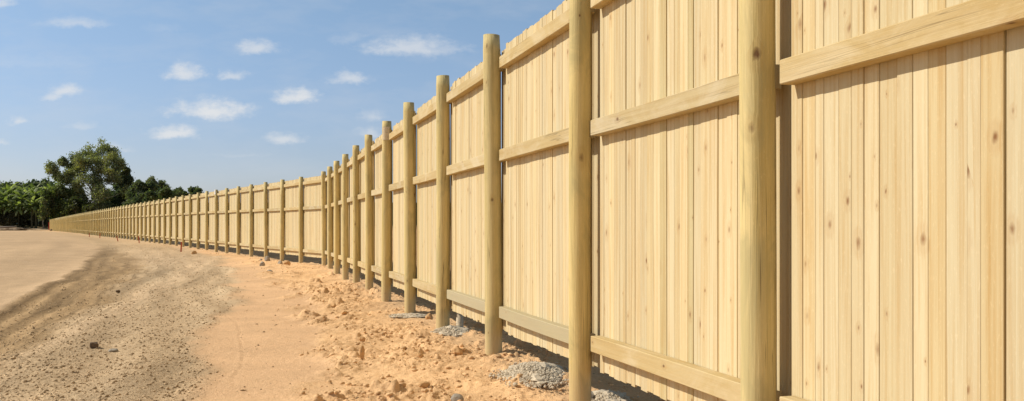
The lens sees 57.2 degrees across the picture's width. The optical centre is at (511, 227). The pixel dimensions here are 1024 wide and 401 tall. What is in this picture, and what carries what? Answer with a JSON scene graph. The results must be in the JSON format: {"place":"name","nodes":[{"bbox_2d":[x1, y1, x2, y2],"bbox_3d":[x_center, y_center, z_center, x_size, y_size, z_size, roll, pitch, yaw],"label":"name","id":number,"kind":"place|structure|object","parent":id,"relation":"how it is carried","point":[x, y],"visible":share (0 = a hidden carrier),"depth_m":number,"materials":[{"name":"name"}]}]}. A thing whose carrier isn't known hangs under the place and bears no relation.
{"place":"outdoors","nodes":[
{"label":"outdoors","id":0,"kind":"place"},
{"bbox_2d":[0,244,247,400],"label":"gravel","id":1,"kind":"structure","parent":0,"point":[89,374],"depth_m":9.40,"materials":[{"name":"beige gravel"}]},
{"bbox_2d":[89,342,98,347],"bbox_3d":[-4.217,1.182,9.483,0.082,0.062,0.081,0,0,-18],"label":"stone block","id":2,"kind":"object","parent":1,"relation":"on","point":[93,345],"depth_m":9.45,"materials":[{"name":"brown stone"}]},
{"bbox_2d":[0,0,564,202],"label":"sky","id":3,"kind":"structure","parent":0,"point":[211,95],"materials":[{"name":"blue"}]},
{"bbox_2d":[0,203,669,400],"bbox_3d":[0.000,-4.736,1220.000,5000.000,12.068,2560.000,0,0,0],"label":"ground","id":4,"kind":"structure","parent":0,"point":[32,262],"depth_m":10.85,"materials":[{"name":"beige soil"}]},
{"bbox_2d":[0,194,14,225],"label":"banana plant","id":5,"kind":"object","parent":4,"relation":"on","point":[4,200],"visible":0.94,"depth_m":267.08,"materials":[{"name":"green plant"}]},
{"bbox_2d":[0,187,14,225],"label":"banana plant","id":6,"kind":"object","parent":4,"relation":"on","point":[1,192],"visible":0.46,"depth_m":274.96,"materials":[{"name":"green plant"}]},
{"bbox_2d":[0,182,17,200],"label":"banana plant","id":7,"kind":"object","parent":4,"relation":"on","point":[7,187],"visible":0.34,"depth_m":280.91,"materials":[{"name":"green plant"}]},
{"bbox_2d":[0,210,18,225],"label":"shrub","id":8,"kind":"object","parent":4,"relation":"on","point":[8,219],"visible":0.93,"depth_m":266.07,"materials":[{"name":"green plant"}]},
{"bbox_2d":[2,193,16,208],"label":"banana plant","id":9,"kind":"object","parent":4,"relation":"on","point":[11,197],"visible":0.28,"depth_m":273.26,"materials":[{"name":"green plant"}]},
{"bbox_2d":[1,198,19,215],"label":"banana plant","id":10,"kind":"object","parent":4,"relation":"on","point":[10,203],"visible":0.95,"depth_m":266.82,"materials":[{"name":"green plant"}]},
{"bbox_2d":[1,187,20,201],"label":"banana plant","id":11,"kind":"object","parent":4,"relation":"on","point":[11,192],"visible":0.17,"depth_m":279.14,"materials":[{"name":"green plant"}]},
{"bbox_2d":[0,179,24,221],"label":"tree","id":12,"kind":"object","parent":4,"relation":"on","point":[9,183],"visible":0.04,"depth_m":299.18,"materials":[{"name":"green plant"}]},
{"bbox_2d":[0,228,26,230],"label":"dirt bank","id":13,"kind":"structure","parent":4,"relation":"on","point":[12,229],"depth_m":250.44,"materials":[{"name":"beige soil"}]},
{"bbox_2d":[0,226,16,227],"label":"log","id":14,"kind":"object","parent":13,"relation":"on","point":[8,226],"visible":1,"depth_m":248.31,"materials":[{"name":"green wood"}]},
{"bbox_2d":[10,200,29,227],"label":"banana plant","id":15,"kind":"object","parent":4,"relation":"on","point":[19,205],"visible":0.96,"depth_m":266.77,"materials":[{"name":"green plant"}]},
{"bbox_2d":[9,186,34,224],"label":"banana plant","id":16,"kind":"object","parent":4,"relation":"on","point":[25,190],"visible":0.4,"depth_m":273.28,"materials":[{"name":"green plant"}]},
{"bbox_2d":[9,190,37,227],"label":"banana plant","id":17,"kind":"object","parent":4,"relation":"on","point":[22,195],"visible":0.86,"depth_m":268.65,"materials":[{"name":"green plant"}]},
{"bbox_2d":[17,215,34,227],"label":"shrub","id":18,"kind":"object","parent":4,"relation":"on","point":[23,220],"visible":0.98,"depth_m":267.85,"materials":[{"name":"green plant"}]},
{"bbox_2d":[21,196,38,227],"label":"banana plant","id":19,"kind":"object","parent":4,"relation":"on","point":[31,206],"visible":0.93,"depth_m":266.96,"materials":[{"name":"green plant"}]},
{"bbox_2d":[23,187,40,225],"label":"banana plant","id":20,"kind":"object","parent":4,"relation":"on","point":[35,190],"visible":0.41,"depth_m":273.99,"materials":[{"name":"green plant"}]},
{"bbox_2d":[26,197,41,227],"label":"banana plant","id":21,"kind":"object","parent":4,"relation":"on","point":[36,203],"visible":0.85,"depth_m":267.26,"materials":[{"name":"green plant"}]},
{"bbox_2d":[28,190,40,225],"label":"banana plant","id":22,"kind":"object","parent":4,"relation":"on","point":[38,202],"visible":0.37,"depth_m":274.86,"materials":[{"name":"green plant"}]},
{"bbox_2d":[27,186,41,224],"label":"banana plant","id":23,"kind":"object","parent":4,"relation":"on","point":[40,198],"visible":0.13,"depth_m":278.91,"materials":[{"name":"green plant"}]},
{"bbox_2d":[36,188,48,225],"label":"banana plant","id":24,"kind":"object","parent":4,"relation":"on","point":[47,222],"visible":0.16,"depth_m":273.44,"materials":[{"name":"green plant"}]},
{"bbox_2d":[23,177,64,218],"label":"tree","id":25,"kind":"object","parent":4,"relation":"on","point":[38,182],"visible":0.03,"depth_m":298.53,"materials":[{"name":"green plant"}]},
{"bbox_2d":[37,198,51,228],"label":"sapling","id":26,"kind":"object","parent":4,"relation":"on","point":[43,210],"visible":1,"depth_m":265.24,"materials":[{"name":"green plant"}]},
{"bbox_2d":[38,183,75,220],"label":"tree","id":27,"kind":"object","parent":4,"relation":"on","point":[59,205],"visible":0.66,"depth_m":271.11,"materials":[{"name":"green plant"}]},
{"bbox_2d":[60,196,96,216],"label":"tree","id":28,"kind":"object","parent":4,"relation":"on","point":[74,204],"visible":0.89,"depth_m":266.91,"materials":[{"name":"green plant"}]},
{"bbox_2d":[44,137,134,213],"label":"gum tree","id":29,"kind":"object","parent":4,"relation":"on","point":[78,165],"visible":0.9,"depth_m":274.88,"materials":[{"name":"green plant"}]},
{"bbox_2d":[77,184,119,213],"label":"tree","id":30,"kind":"object","parent":4,"relation":"on","point":[113,194],"visible":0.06,"depth_m":293.59,"materials":[{"name":"green plant"}]},
{"bbox_2d":[108,348,118,351],"bbox_3d":[-3.925,1.209,9.254,0.092,0.039,0.092,0,0,0],"label":"stone","id":31,"kind":"object","parent":4,"relation":"on","point":[113,350],"visible":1,"depth_m":9.23,"materials":[{"name":"grey stone"}]},
{"bbox_2d":[110,166,133,207],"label":"tree","id":32,"kind":"object","parent":4,"relation":"on","point":[118,200],"visible":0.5,"depth_m":282.80,"materials":[{"name":"green plant"}]},
{"bbox_2d":[122,179,158,206],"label":"tree","id":33,"kind":"object","parent":4,"relation":"on","point":[134,193],"visible":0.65,"depth_m":254.82,"materials":[{"name":"green plant"}]},
{"bbox_2d":[145,176,170,193],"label":"tree","id":34,"kind":"object","parent":4,"relation":"on","point":[160,183],"visible":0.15,"depth_m":291.50,"materials":[{"name":"green plant"}]},
{"bbox_2d":[142,185,183,202],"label":"tree","id":35,"kind":"object","parent":4,"relation":"on","point":[164,192],"visible":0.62,"depth_m":235.47,"materials":[{"name":"green plant"}]},
{"bbox_2d":[183,185,203,195],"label":"tree","id":36,"kind":"object","parent":4,"relation":"on","point":[193,190],"visible":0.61,"depth_m":246.92,"materials":[{"name":"green plant"}]},
{"bbox_2d":[1,248,594,400],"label":"pebbles","id":37,"kind":"object","parent":4,"relation":"on","point":[240,337],"visible":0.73,"depth_m":9.50,"materials":[{"name":"stone"}]},
{"bbox_2d":[359,345,364,359],"bbox_3d":[-1.342,1.113,8.392,0.053,0.133,0.050,0,0,0],"label":"clay clod","id":38,"kind":"object","parent":4,"relation":"on","point":[361,351],"visible":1,"depth_m":8.38,"materials":[{"name":"orange soil"}]},
{"bbox_2d":[359,336,365,341],"bbox_3d":[-1.565,1.162,9.812,0.073,0.061,0.051,0,0,0],"label":"clay clod","id":39,"kind":"object","parent":4,"relation":"on","point":[362,338],"visible":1,"depth_m":9.79,"materials":[{"name":"orange soil"}]},
{"bbox_2d":[381,313,425,317],"bbox_3d":[-1.426,1.182,12.746,0.659,0.051,0.700,0,0,0],"label":"rubble heap","id":40,"kind":"object","parent":4,"relation":"on","point":[409,315],"visible":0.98,"depth_m":12.63,"materials":[{"name":"gravel"}]},
{"bbox_2d":[164,244,665,400],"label":"dirt clods","id":41,"kind":"object","parent":4,"relation":"on","point":[425,390],"visible":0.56,"depth_m":8.44,"materials":[{"name":"soil"}]},
{"bbox_2d":[412,352,422,357],"bbox_3d":[-0.838,1.145,8.361,0.106,0.084,0.077,0,0,30],"label":"clay clod","id":42,"kind":"object","parent":4,"relation":"on","point":[419,354],"visible":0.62,"depth_m":8.33,"materials":[{"name":"orange soil"}]},
{"bbox_2d":[418,381,429,387],"bbox_3d":[-0.660,1.173,7.012,0.106,0.060,0.075,0,0,-31],"label":"clay clod","id":43,"kind":"object","parent":4,"relation":"on","point":[424,384],"visible":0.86,"depth_m":6.98,"materials":[{"name":"orange soil"}]},
{"bbox_2d":[425,313,432,319],"bbox_3d":[-1.077,1.163,12.194,0.100,0.121,0.091,0,0,0],"label":"clay clod","id":44,"kind":"object","parent":4,"relation":"on","point":[428,316],"visible":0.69,"depth_m":12.17,"materials":[{"name":"orange soil"}]},
{"bbox_2d":[430,325,479,336],"bbox_3d":[-0.675,1.153,10.734,0.633,0.091,1.210,0,0,0],"label":"rubble heap","id":45,"kind":"object","parent":4,"relation":"on","point":[453,330],"visible":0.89,"depth_m":10.60,"materials":[{"name":"gravel"}]},
{"bbox_2d":[456,313,462,325],"bbox_3d":[-0.620,1.096,11.150,0.090,0.226,0.090,0,0,0],"label":"peg","id":46,"kind":"object","parent":45,"relation":"on","point":[459,319],"visible":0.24,"depth_m":11.12,"materials":[{"name":"concrete"}]},
{"bbox_2d":[451,347,462,355],"bbox_3d":[-0.506,1.146,8.680,0.107,0.104,0.104,0,0,0],"label":"clay clod","id":47,"kind":"object","parent":4,"relation":"on","point":[457,351],"visible":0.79,"depth_m":8.65,"materials":[{"name":"orange soil"}]},
{"bbox_2d":[451,393,463,400],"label":"stone","id":48,"kind":"object","parent":4,"relation":"on","point":[455,397],"visible":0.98,"depth_m":6.54,"materials":[{"name":"grey stone"}]},
{"bbox_2d":[489,361,568,388],"bbox_3d":[0.188,1.136,7.581,0.749,0.123,1.539,0,0,0],"label":"rubble heap","id":49,"kind":"object","parent":4,"relation":"on","point":[539,374],"visible":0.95,"depth_m":7.36,"materials":[{"name":"gravel"}]},
{"bbox_2d":[50,0,1023,400],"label":"paling fence","id":50,"kind":"object","parent":4,"relation":"on","point":[744,200],"visible":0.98,"depth_m":4.68,"materials":[{"name":"brown wood"}]},
{"bbox_2d":[591,389,638,400],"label":"rubble heap","id":51,"kind":"object","parent":4,"relation":"on","point":[605,395],"visible":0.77,"depth_m":6.57,"materials":[{"name":"gravel"}]}
]}

